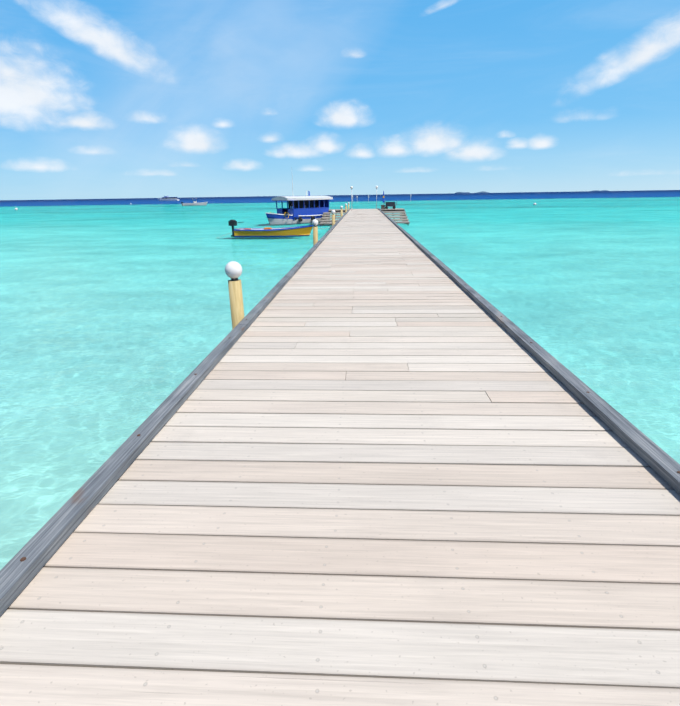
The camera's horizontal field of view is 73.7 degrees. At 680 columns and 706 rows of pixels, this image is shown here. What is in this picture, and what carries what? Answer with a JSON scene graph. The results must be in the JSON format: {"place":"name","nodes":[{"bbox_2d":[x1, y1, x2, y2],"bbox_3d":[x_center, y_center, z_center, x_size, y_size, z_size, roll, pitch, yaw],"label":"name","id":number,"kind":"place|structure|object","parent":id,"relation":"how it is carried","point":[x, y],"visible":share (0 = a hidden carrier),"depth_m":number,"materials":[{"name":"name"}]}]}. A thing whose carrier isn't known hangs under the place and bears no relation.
{"place":"outdoors","nodes":[
{"label":"outdoors","id":0,"kind":"place"},
{"bbox_2d":[0,190,679,569],"bbox_3d":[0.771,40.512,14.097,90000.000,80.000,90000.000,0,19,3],"label":"water","id":1,"kind":"structure","parent":0,"point":[114,322],"depth_m":14.05,"materials":[{"name":"teal liquid"}]},
{"bbox_2d":[158,196,178,200],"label":"boat","id":2,"kind":"object","parent":1,"relation":"on","point":[165,198],"visible":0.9,"depth_m":424.30,"materials":[{"name":"white paint"}]},
{"bbox_2d":[181,199,207,205],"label":"speedboat","id":3,"kind":"object","parent":1,"relation":"on","point":[194,203],"visible":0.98,"depth_m":170.35,"materials":[{"name":"white paint"}]},
{"bbox_2d":[228,220,312,236],"bbox_3d":[-5.247,-9.430,34.593,6.506,1.510,1.833,0,19,3],"label":"dinghy","id":4,"kind":"object","parent":1,"relation":"on","point":[297,231],"visible":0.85,"depth_m":34.02,"materials":[{"name":"yellow paint"}]},
{"bbox_2d":[265,180,332,224],"bbox_3d":[-4.975,-17.277,50.590,3.340,6.400,8.900,15,25,38],"label":"passenger boat","id":5,"kind":"object","parent":1,"relation":"on","point":[308,208],"visible":0.94,"depth_m":50.28,"materials":[{"name":"white paint"}]},
{"bbox_2d":[0,208,679,615],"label":"pier kerb","id":6,"kind":"object","parent":1,"relation":"in","point":[26,562],"visible":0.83,"depth_m":3.14,"materials":[{"name":"grey wood"}]},
{"bbox_2d":[225,261,243,329],"bbox_3d":[-1.399,0.249,6.504,0.230,3.095,0.250,0,19,3],"label":"bollard","id":7,"kind":"object","parent":6,"relation":"on","point":[233,270],"visible":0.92,"depth_m":6.08,"materials":[{"name":"brown wood"}]},
{"bbox_2d":[312,219,317,245],"bbox_3d":[-0.877,-3.340,16.784,0.230,3.095,0.250,0,19,3],"label":"bollard","id":8,"kind":"object","parent":6,"relation":"on","point":[315,230],"visible":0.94,"depth_m":16.36,"materials":[{"name":"brown wood"}]},
{"bbox_2d":[331,210,334,225],"bbox_3d":[-0.366,-6.862,26.874,0.230,3.095,0.250,0,19,3],"label":"bollard","id":9,"kind":"object","parent":6,"relation":"on","point":[333,216],"visible":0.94,"depth_m":26.44,"materials":[{"name":"brown wood"}]},
{"bbox_2d":[0,209,679,705],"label":"deck","id":10,"kind":"structure","parent":6,"relation":"on","point":[382,459],"depth_m":2.31,"materials":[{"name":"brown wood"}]},
{"bbox_2d":[0,0,679,199],"label":"sky","id":11,"kind":"structure","parent":0,"point":[100,99],"materials":[{"name":"blue"}]},
{"bbox_2d":[381,190,397,208],"bbox_3d":[5.874,-18.207,53.847,1.994,2.100,2.120,0,19,3],"label":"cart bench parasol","id":12,"kind":"object","parent":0,"point":[390,204],"visible":1,"depth_m":53.91,"materials":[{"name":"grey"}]},
{"bbox_3d":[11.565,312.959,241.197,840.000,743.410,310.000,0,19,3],"label":"seabed","id":13,"kind":"structure","parent":0,"visible":0},
{"bbox_2d":[319,209,348,224],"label":"steps","id":14,"kind":"structure","parent":13,"relation":"on","point":[337,213],"depth_m":50.70,"materials":[{"name":"grey wood"}]},
{"bbox_2d":[380,208,409,223],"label":"steps","id":15,"kind":"structure","parent":13,"relation":"on","point":[402,214],"depth_m":50.40,"materials":[{"name":"grey wood"}]}
]}

